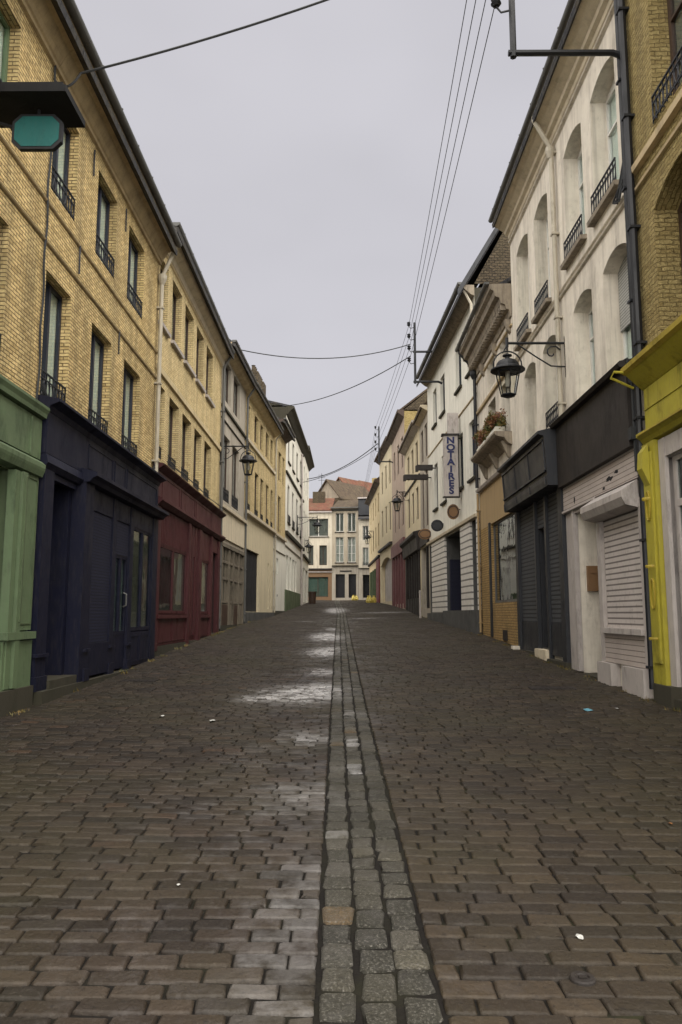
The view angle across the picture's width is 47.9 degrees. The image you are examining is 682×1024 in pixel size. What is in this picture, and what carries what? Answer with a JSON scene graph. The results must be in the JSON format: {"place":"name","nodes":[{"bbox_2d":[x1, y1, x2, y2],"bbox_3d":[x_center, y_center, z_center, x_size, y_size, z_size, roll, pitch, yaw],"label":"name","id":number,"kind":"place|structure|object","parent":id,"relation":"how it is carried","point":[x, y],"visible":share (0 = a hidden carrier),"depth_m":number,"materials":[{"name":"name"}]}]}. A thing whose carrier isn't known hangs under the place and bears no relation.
{"place":"outdoors","nodes":[
{"label":"outdoors","id":0,"kind":"place"},
{"bbox_2d":[75,0,567,497],"label":"sky","id":1,"kind":"structure","parent":0,"point":[295,155],"materials":[{"name":"grey"}]},
{"bbox_2d":[0,600,681,1023],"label":"road","id":2,"kind":"structure","parent":0,"point":[284,658],"depth_m":5.30,"materials":[{"name":"stone"}]},
{"bbox_2d":[119,679,157,681],"bbox_3d":[-3.619,3.028,13.742,0.640,0.040,0.280,0,-6,0],"label":"drain cover","id":3,"kind":"object","parent":2,"relation":"on","point":[136,680],"visible":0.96,"depth_m":13.68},
{"bbox_2d":[308,591,316,603],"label":"litter bin","id":4,"kind":"object","parent":2,"relation":"on","point":[312,596],"visible":1,"depth_m":63.38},
{"bbox_2d":[9,616,680,715],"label":"weeds","id":5,"kind":"object","parent":2,"relation":"on","point":[22,710],"visible":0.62,"depth_m":15.57,"materials":[{"name":"green plant"}]},
{"bbox_2d":[366,595,376,602],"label":"rubbish sacks","id":6,"kind":"object","parent":2,"relation":"on","point":[369,599],"visible":1,"depth_m":66.00,"materials":[{"name":"yellow plastic"}]},
{"bbox_2d":[419,590,421,617],"bbox_3d":[3.975,4.617,38.505,0.140,1.400,0.140,0,-8,0],"label":"bollard","id":7,"kind":"object","parent":2,"relation":"on","point":[420,612],"visible":0.95,"depth_m":38.45,"materials":[{"name":"white paint"}]},
{"bbox_2d":[527,686,576,689],"bbox_3d":[3.526,2.943,12.803,0.760,0.040,0.320,0,-6,0],"label":"drain cover","id":8,"kind":"object","parent":2,"relation":"on","point":[546,687],"visible":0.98,"depth_m":12.78,"materials":[{"name":"metal"}]},
{"bbox_2d":[569,971,595,986],"bbox_3d":[1.040,2.014,3.307,0.116,0.033,0.116,0,-6,0],"label":"drain cover","id":9,"kind":"object","parent":2,"relation":"on","point":[583,978],"visible":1,"depth_m":3.30,"materials":[{"name":"metal"}]},
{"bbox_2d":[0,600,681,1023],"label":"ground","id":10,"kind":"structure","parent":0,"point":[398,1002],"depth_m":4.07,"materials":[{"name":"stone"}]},
{"bbox_2d":[0,0,90,717],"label":"brick house","id":11,"kind":"structure","parent":10,"relation":"on","point":[39,39],"depth_m":10.81,"materials":[{"name":"yellow brick"}]},
{"bbox_2d":[0,11,11,129],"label":"window","id":12,"kind":"structure","parent":11,"relation":"in","point":[4,27],"depth_m":10.78,"materials":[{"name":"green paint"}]},
{"bbox_2d":[0,82,85,151],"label":"street lamp","id":13,"kind":"object","parent":11,"relation":"attached to","point":[37,116],"visible":1,"depth_m":8.62,"materials":[{"name":"black metal"}]},
{"bbox_2d":[24,39,181,705],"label":"brick house","id":14,"kind":"structure","parent":10,"relation":"on","point":[112,237],"depth_m":13.91,"materials":[{"name":"yellow brick"}]},
{"bbox_2d":[40,280,65,401],"bbox_3d":[-4.648,-2.653,12.225,0.221,2.050,1.080,0,-8,0],"label":"window","id":15,"kind":"structure","parent":14,"relation":"in","point":[53,301],"depth_m":12.53,"materials":[{"name":"grey glass"}]},
{"bbox_2d":[51,128,74,220],"bbox_3d":[-4.648,-5.800,12.644,0.221,1.640,1.080,0,-8,0],"label":"window","id":16,"kind":"structure","parent":14,"relation":"in","point":[60,158],"depth_m":12.96,"materials":[{"name":"grey glass"}]},
{"bbox_2d":[88,331,107,432],"bbox_3d":[-4.635,-2.363,14.406,0.221,2.050,1.180,0,-8,0],"label":"window","id":17,"kind":"structure","parent":14,"relation":"in","point":[97,347],"depth_m":14.78,"materials":[{"name":"grey glass"}]},
{"bbox_2d":[95,183,114,278],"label":"window","id":18,"kind":"structure","parent":14,"relation":"in","point":[103,204],"depth_m":15.13,"materials":[{"name":"grey glass"}]},
{"bbox_2d":[113,555,126,634],"bbox_3d":[-4.383,1.641,15.152,0.132,1.550,0.920,0,-8,0],"label":"door","id":19,"kind":"structure","parent":14,"relation":"in","point":[120,599],"depth_m":15.20,"materials":[{"name":"blue paint"}]},
{"bbox_2d":[121,367,136,455],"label":"window","id":20,"kind":"structure","parent":14,"relation":"in","point":[126,432],"depth_m":16.92,"materials":[{"name":"grey glass"}]},
{"bbox_2d":[127,237,141,318],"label":"window","id":21,"kind":"structure","parent":14,"relation":"in","point":[132,266],"depth_m":17.23,"materials":[{"name":"grey glass"}]},
{"bbox_2d":[130,527,151,630],"bbox_3d":[-4.380,1.481,16.712,0.089,2.160,1.610,0,-8,0],"label":"shop window","id":22,"kind":"structure","parent":14,"relation":"in","point":[141,580],"depth_m":16.76,"materials":[{"name":"glass"}]},
{"bbox_2d":[53,0,328,87],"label":"overhead cable","id":23,"kind":"object","parent":14,"relation":"attached to","point":[188,44],"visible":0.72,"depth_m":12.49,"materials":[{"name":"rubber"}]},
{"bbox_2d":[153,222,234,657],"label":"brick house","id":24,"kind":"structure","parent":10,"relation":"on","point":[198,350],"depth_m":22.35,"materials":[{"name":"yellow brick"}]},
{"bbox_2d":[158,267,170,337],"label":"window","id":25,"kind":"structure","parent":24,"relation":"in","point":[165,330],"depth_m":19.53,"materials":[{"name":"beige glass"}]},
{"bbox_2d":[158,544,173,613],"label":"shop window","id":26,"kind":"structure","parent":24,"relation":"in","point":[166,571],"depth_m":19.56,"materials":[{"name":"glass"}]},
{"bbox_2d":[168,404,175,470],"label":"window","id":27,"kind":"structure","parent":24,"relation":"in","point":[173,463],"depth_m":21.06,"materials":[{"name":"grey glass"}]},
{"bbox_2d":[171,292,184,358],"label":"window","id":28,"kind":"structure","parent":24,"relation":"in","point":[173,343],"depth_m":21.48,"materials":[{"name":"beige glass"}]},
{"bbox_2d":[172,549,186,613],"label":"shop window","id":29,"kind":"structure","parent":24,"relation":"in","point":[179,579],"depth_m":21.08,"materials":[{"name":"glass"}]},
{"bbox_2d":[181,420,187,481],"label":"window","id":30,"kind":"structure","parent":24,"relation":"in","point":[183,470],"depth_m":22.76,"materials":[{"name":"grey glass"}]},
{"bbox_2d":[183,314,195,377],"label":"window","id":31,"kind":"structure","parent":24,"relation":"in","point":[185,361],"depth_m":23.16,"materials":[{"name":"beige glass"}]},
{"bbox_2d":[193,434,198,490],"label":"window","id":32,"kind":"structure","parent":24,"relation":"in","point":[194,480],"depth_m":24.39,"materials":[{"name":"grey glass"}]},
{"bbox_2d":[195,337,205,393],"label":"window","id":33,"kind":"structure","parent":24,"relation":"in","point":[197,380],"depth_m":24.79,"materials":[{"name":"beige glass"}]},
{"bbox_2d":[201,560,208,613],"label":"shop window","id":34,"kind":"structure","parent":24,"relation":"in","point":[205,565],"depth_m":24.97,"materials":[{"name":"glass"}]},
{"bbox_2d":[203,446,208,499],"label":"window","id":35,"kind":"structure","parent":24,"relation":"in","point":[204,488],"depth_m":26.17,"materials":[{"name":"grey glass"}]},
{"bbox_2d":[205,356,214,407],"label":"window","id":36,"kind":"structure","parent":24,"relation":"in","point":[207,396],"depth_m":26.58,"materials":[{"name":"beige glass"}]},
{"bbox_2d":[220,442,256,475],"bbox_3d":[-3.767,-1.948,28.146,1.406,1.240,0.661,0,-8,0],"label":"wall lantern","id":37,"kind":"object","parent":24,"relation":"attached to","point":[248,459],"depth_m":28.11,"materials":[{"name":"black metal"}]},
{"bbox_2d":[219,340,257,630],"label":"grey house","id":38,"kind":"structure","parent":10,"relation":"on","point":[240,380],"depth_m":31.07,"materials":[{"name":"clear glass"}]},
{"bbox_2d":[224,363,227,403],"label":"window","id":39,"kind":"structure","parent":38,"relation":"in","point":[226,379],"depth_m":30.41,"materials":[{"name":"grey glass"}]},
{"bbox_2d":[223,438,228,502],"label":"window","id":40,"kind":"structure","parent":38,"relation":"in","point":[225,495],"depth_m":29.93,"materials":[{"name":"grey glass"}]},
{"bbox_2d":[231,448,237,510],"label":"window","id":41,"kind":"structure","parent":38,"relation":"in","point":[234,501],"depth_m":31.96,"materials":[{"name":"grey glass"}]},
{"bbox_2d":[233,381,236,416],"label":"window","id":42,"kind":"structure","parent":38,"relation":"in","point":[235,385],"depth_m":32.39,"materials":[{"name":"grey glass"}]},
{"bbox_2d":[243,383,283,622],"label":"cream house","id":43,"kind":"structure","parent":10,"relation":"on","point":[265,429],"depth_m":37.90,"materials":[{"name":"paint"}]},
{"bbox_2d":[246,550,256,611],"bbox_3d":[-4.224,3.197,35.341,0.050,2.800,3.750,0,-8,3],"label":"garage door","id":44,"kind":"structure","parent":43,"relation":"in","point":[251,558],"depth_m":35.76,"materials":[{"name":"metal"}]},
{"bbox_2d":[254,475,257,516],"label":"window","id":45,"kind":"structure","parent":43,"relation":"in","point":[256,513],"depth_m":37.19,"materials":[{"name":"grey glass"}]},
{"bbox_2d":[251,365,295,615],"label":"narrow house","id":46,"kind":"structure","parent":10,"relation":"on","point":[286,437],"depth_m":45.21,"materials":[{"name":"paint"}]},
{"bbox_2d":[268,400,309,611],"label":"white house","id":47,"kind":"structure","parent":10,"relation":"on","point":[297,450],"depth_m":52.70,"materials":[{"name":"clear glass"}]},
{"bbox_2d":[297,515,321,533],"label":"wall lantern","id":48,"kind":"object","parent":47,"relation":"attached to","point":[316,524],"depth_m":55.38,"materials":[{"name":"black metal"}]},
{"bbox_2d":[302,446,314,604],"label":"white house","id":49,"kind":"structure","parent":10,"relation":"on","point":[308,464],"depth_m":64.16,"materials":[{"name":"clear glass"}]},
{"bbox_2d":[308,473,334,599],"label":"corner house","id":50,"kind":"structure","parent":10,"relation":"on","point":[320,568],"depth_m":85.42,"materials":[{"name":"paint"}]},
{"bbox_2d":[308,546,312,564],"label":"window","id":51,"kind":"structure","parent":50,"relation":"in","point":[310,557],"depth_m":85.54,"materials":[{"name":"grey glass"}]},
{"bbox_2d":[308,577,327,596],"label":"shop window","id":52,"kind":"structure","parent":50,"relation":"in","point":[319,585],"depth_m":84.99,"materials":[{"name":"teal glass"}]},
{"bbox_2d":[309,519,328,536],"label":"window","id":53,"kind":"structure","parent":50,"relation":"in","point":[323,532],"depth_m":85.93,"materials":[{"name":"grey glass"}]},
{"bbox_2d":[319,545,326,564],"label":"window","id":54,"kind":"structure","parent":50,"relation":"in","point":[322,549],"depth_m":85.45,"materials":[{"name":"grey glass"}]},
{"bbox_2d":[318,479,368,502],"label":"gabled house","id":55,"kind":"structure","parent":10,"relation":"on","point":[337,490],"depth_m":94.56,"materials":[{"name":"brown tile"}]},
{"bbox_2d":[330,500,358,599],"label":"corner house","id":56,"kind":"structure","parent":10,"relation":"on","point":[345,566],"depth_m":85.10,"materials":[{"name":"paint"}]},
{"bbox_2d":[335,513,343,532],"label":"window","id":57,"kind":"structure","parent":56,"relation":"in","point":[339,516],"depth_m":85.72,"materials":[{"name":"white glass"}]},
{"bbox_2d":[335,537,343,562],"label":"window","id":58,"kind":"structure","parent":56,"relation":"in","point":[339,540],"depth_m":85.33,"materials":[{"name":"white glass"}]},
{"bbox_2d":[336,574,344,597],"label":"door","id":59,"kind":"structure","parent":56,"relation":"in","point":[340,578],"depth_m":84.84,"materials":[{"name":"wood"}]},
{"bbox_2d":[347,513,355,532],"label":"window","id":60,"kind":"structure","parent":56,"relation":"in","point":[351,516],"depth_m":85.54,"materials":[{"name":"white glass"}]},
{"bbox_2d":[347,537,355,562],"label":"window","id":61,"kind":"structure","parent":56,"relation":"in","point":[351,540],"depth_m":85.12,"materials":[{"name":"white glass"}]},
{"bbox_2d":[349,574,355,597],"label":"door","id":62,"kind":"structure","parent":56,"relation":"in","point":[352,577],"depth_m":84.66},
{"bbox_2d":[336,477,371,491],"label":"gabled house","id":63,"kind":"structure","parent":10,"relation":"on","point":[355,482],"depth_m":100.24,"materials":[{"name":"orange tile"}]},
{"bbox_2d":[357,497,369,599],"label":"corner house","id":64,"kind":"structure","parent":10,"relation":"on","point":[363,548],"depth_m":84.66,"materials":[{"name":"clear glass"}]},
{"bbox_2d":[363,548,368,565],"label":"window","id":65,"kind":"structure","parent":64,"relation":"in","point":[365,550],"depth_m":84.68,"materials":[{"name":"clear glass"}]},
{"bbox_2d":[363,575,369,597],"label":"door","id":66,"kind":"structure","parent":64,"relation":"in","point":[366,578],"depth_m":84.25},
{"bbox_2d":[364,476,379,602],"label":"ochre house","id":67,"kind":"structure","parent":10,"relation":"on","point":[372,501],"depth_m":71.79,"materials":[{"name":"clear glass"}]},
{"bbox_2d":[376,558,379,602],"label":"red door panel","id":68,"kind":"structure","parent":67,"relation":"in","point":[378,560],"depth_m":66.27,"materials":[{"name":"paint"}]},
{"bbox_2d":[374,436,391,604],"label":"cream house","id":69,"kind":"structure","parent":10,"relation":"on","point":[384,551],"depth_m":62.47,"materials":[{"name":"paint"}]},
{"bbox_2d":[385,389,426,609],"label":"pink house","id":70,"kind":"structure","parent":10,"relation":"on","point":[405,415],"depth_m":52.03,"materials":[{"name":"painted plaster"},{"name":"brown tile"},{"name":"glass"}]},
{"bbox_2d":[374,426,392,462],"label":"line bracket","id":71,"kind":"object","parent":70,"relation":"attached to","point":[375,449],"visible":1,"depth_m":57.09,"materials":[{"name":"black metal"}]},
{"bbox_2d":[308,443,377,478],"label":"overhead cable","id":72,"kind":"object","parent":71,"relation":"attached to","point":[345,465],"visible":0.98,"depth_m":61.10,"materials":[{"name":"rubber"}]},
{"bbox_2d":[398,420,421,615],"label":"yellow house","id":73,"kind":"structure","parent":10,"relation":"on","point":[409,449],"depth_m":44.49,"materials":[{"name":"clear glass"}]},
{"bbox_2d":[391,490,409,511],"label":"wall lantern","id":74,"kind":"object","parent":73,"relation":"attached to","point":[396,500],"depth_m":46.44,"materials":[{"name":"black metal"}]},
{"bbox_2d":[412,402,430,617],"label":"grey house","id":75,"kind":"structure","parent":10,"relation":"on","point":[420,420],"depth_m":39.58,"materials":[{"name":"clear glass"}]},
{"bbox_2d":[416,228,510,633],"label":"white house","id":76,"kind":"structure","parent":10,"relation":"on","point":[454,583],"depth_m":30.75,"materials":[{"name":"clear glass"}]},
{"bbox_2d":[403,474,430,480],"bbox_3d":[3.684,-1.650,37.123,1.350,0.300,0.260,0,-8,0],"label":"projecting light","id":77,"kind":"object","parent":76,"relation":"attached to","point":[415,477],"visible":1,"depth_m":37.01,"materials":[{"name":"black metal"}]},
{"bbox_2d":[418,529,430,538],"bbox_3d":[4.063,1.067,37.151,0.648,0.520,0.101,0,-8,0],"label":"wall plaque","id":78,"kind":"object","parent":76,"relation":"attached to","point":[424,533],"depth_m":37.12,"materials":[{"name":"wood"}]},
{"bbox_2d":[407,322,442,383],"bbox_3d":[3.727,-7.089,34.215,1.571,2.906,0.171,0,-8,0],"label":"line bracket","id":79,"kind":"object","parent":76,"relation":"attached to","point":[414,351],"visible":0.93,"depth_m":34.17,"materials":[{"name":"black metal"}]},
{"bbox_2d":[241,344,410,358],"bbox_3d":[-0.464,-6.972,32.509,7.881,1.528,0.040,4,-8,-25],"label":"overhead cable","id":80,"kind":"object","parent":79,"relation":"attached to","point":[325,358],"visible":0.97,"depth_m":32.34,"materials":[{"name":"rubber"}]},
{"bbox_2d":[282,356,409,406],"bbox_3d":[-0.109,-6.269,38.667,0.040,0.597,11.079,5,-9,-35],"label":"overhead cable","id":81,"kind":"object","parent":79,"relation":"attached to","point":[351,387],"visible":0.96,"depth_m":37.70,"materials":[{"name":"rubber"}]},
{"bbox_2d":[363,0,466,490],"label":"power wire","id":82,"kind":"object","parent":79,"relation":"attached to","point":[433,189],"visible":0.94,"depth_m":21.02,"materials":[{"name":"rubber"}]},
{"bbox_2d":[363,0,475,493],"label":"power wire","id":83,"kind":"object","parent":79,"relation":"attached to","point":[439,186],"visible":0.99,"depth_m":19.92,"materials":[{"name":"rubber"}]},
{"bbox_2d":[363,0,485,496],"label":"power wire","id":84,"kind":"object","parent":79,"relation":"attached to","point":[443,194],"visible":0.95,"depth_m":19.79,"materials":[{"name":"rubber"}]},
{"bbox_2d":[363,9,493,499],"bbox_3d":[2.691,-5.617,39.071,0.706,2.757,88.002,0,-8,0],"label":"power wire","id":85,"kind":"object","parent":79,"relation":"attached to","point":[450,193],"visible":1,"depth_m":19.18,"materials":[{"name":"rubber"}]},
{"bbox_2d":[415,465,435,471],"bbox_3d":[3.939,-2.034,35.760,0.950,0.300,0.260,0,-8,0],"label":"projecting light","id":86,"kind":"object","parent":76,"relation":"attached to","point":[424,468],"visible":1,"depth_m":35.65,"materials":[{"name":"black metal"}]},
{"bbox_2d":[431,520,443,531],"bbox_3d":[4.211,0.592,33.582,0.550,0.520,0.101,0,-8,0],"label":"wall plaque","id":87,"kind":"object","parent":76,"relation":"attached to","point":[437,525],"depth_m":33.55,"materials":[{"name":"paint"}]},
{"bbox_2d":[438,379,444,418],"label":"window","id":88,"kind":"structure","parent":76,"relation":"in","point":[442,413],"depth_m":34.52,"materials":[{"name":"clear glass"}]},
{"bbox_2d":[441,413,461,497],"bbox_3d":[4.280,-2.209,29.829,0.740,3.340,0.280,0,-8,0],"label":"vertical sign","id":89,"kind":"object","parent":76,"relation":"attached to","point":[451,479],"visible":1,"depth_m":29.71,"materials":[{"name":"white paint"}]},
{"bbox_2d":[447,504,459,518],"bbox_3d":[4.380,-0.009,29.827,0.514,0.600,0.101,0,-8,0],"label":"wall plaque","id":90,"kind":"object","parent":76,"relation":"attached to","point":[453,511],"depth_m":29.80,"materials":[{"name":"wood"}]},
{"bbox_2d":[454,356,461,395],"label":"window","id":91,"kind":"structure","parent":76,"relation":"in","point":[460,376],"depth_m":30.81,"materials":[{"name":"clear glass"}]},
{"bbox_2d":[460,436,463,490],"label":"window","id":92,"kind":"structure","parent":76,"relation":"in","point":[462,469],"depth_m":30.32,"materials":[{"name":"clear glass"}]},
{"bbox_2d":[467,423,474,483],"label":"window","id":93,"kind":"structure","parent":76,"relation":"in","point":[471,479],"depth_m":28.12,"materials":[{"name":"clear glass"}]},
{"bbox_2d":[455,276,517,645],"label":"ochre house","id":94,"kind":"structure","parent":10,"relation":"on","point":[482,346],"depth_m":23.63,"materials":[{"name":"paint"}]},
{"bbox_2d":[473,424,486,450],"bbox_3d":[4.505,-2.338,24.125,0.572,0.849,1.938,0,-8,0],"label":"flower box","id":95,"kind":"object","parent":94,"relation":"on","point":[480,440],"visible":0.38,"depth_m":24.13,"materials":[{"name":"green plant"}]},
{"bbox_2d":[482,408,508,439],"bbox_3d":[4.534,-2.567,22.496,0.678,0.872,1.975,0,-8,0],"label":"flower box","id":96,"kind":"object","parent":94,"relation":"on","point":[496,421],"visible":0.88,"depth_m":22.08,"materials":[{"name":"green plant"}]},
{"bbox_2d":[493,513,516,602],"bbox_3d":[4.888,1.393,22.562,0.060,2.500,3.550,0,-8,0],"label":"shop window","id":97,"kind":"structure","parent":94,"relation":"in","point":[504,529],"depth_m":22.81,"materials":[{"name":"glass"}]},
{"bbox_2d":[488,0,653,698],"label":"white house","id":98,"kind":"structure","parent":10,"relation":"on","point":[573,489],"depth_m":15.32,"materials":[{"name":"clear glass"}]},
{"bbox_2d":[514,257,531,351],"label":"window","id":99,"kind":"structure","parent":98,"relation":"in","point":[525,331],"depth_m":19.87,"materials":[{"name":"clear glass"}]},
{"bbox_2d":[490,337,565,397],"bbox_3d":[3.974,-3.082,16.277,1.615,1.330,0.719,0,-8,0],"label":"wall lantern","id":100,"kind":"object","parent":98,"relation":"attached to","point":[507,367],"depth_m":16.26,"materials":[{"name":"black metal"}]},
{"bbox_2d":[531,214,551,323],"bbox_3d":[4.878,-6.051,18.191,0.517,2.803,1.380,0,-8,0],"label":"window","id":101,"kind":"structure","parent":98,"relation":"in","point":[545,302],"depth_m":18.18,"materials":[{"name":"clear glass"}]},
{"bbox_2d":[545,361,558,428],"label":"window","id":102,"kind":"structure","parent":98,"relation":"in","point":[554,409],"depth_m":17.49,"materials":[{"name":"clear glass"}]},
{"bbox_2d":[491,0,619,59],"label":"line bracket","id":103,"kind":"object","parent":98,"relation":"attached to","point":[513,52],"visible":0.96,"depth_m":12.67,"materials":[{"name":"black metal"}]},
{"bbox_2d":[560,145,586,269],"bbox_3d":[4.864,-6.480,15.655,0.517,2.623,1.380,0,-8,0],"label":"window","id":104,"kind":"structure","parent":98,"relation":"in","point":[581,238],"depth_m":15.84,"materials":[{"name":"clear glass"}]},
{"bbox_2d":[588,303,595,386],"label":"window","id":105,"kind":"structure","parent":98,"relation":"in","point":[590,315],"depth_m":15.53,"materials":[{"name":"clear glass"}]},
{"bbox_2d":[586,77,619,227],"bbox_3d":[4.853,-6.723,13.832,0.517,2.623,1.460,0,-8,0],"label":"window","id":106,"kind":"structure","parent":98,"relation":"in","point":[612,178],"depth_m":14.18,"materials":[{"name":"grey glass"}]},
{"bbox_2d":[618,254,631,358],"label":"window","id":107,"kind":"structure","parent":98,"relation":"in","point":[625,326],"depth_m":13.61,"materials":[{"name":"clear glass"}]},
{"bbox_2d":[610,0,681,710],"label":"brick house","id":108,"kind":"structure","parent":10,"relation":"on","point":[652,45],"depth_m":11.43,"materials":[{"name":"yellow brick"}]},
{"bbox_2d":[651,0,681,123],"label":"window","id":109,"kind":"structure","parent":108,"relation":"in","point":[674,7],"depth_m":11.52,"materials":[{"name":"black glass"}]},
{"bbox_2d":[658,428,681,686],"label":"door","id":110,"kind":"structure","parent":108,"relation":"in","point":[670,444],"depth_m":10.90,"materials":[{"name":"white paint"}]},
{"bbox_2d":[678,200,681,271],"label":"window","id":111,"kind":"structure","parent":108,"relation":"in","point":[680,206],"depth_m":11.50,"materials":[{"name":"clear glass"}]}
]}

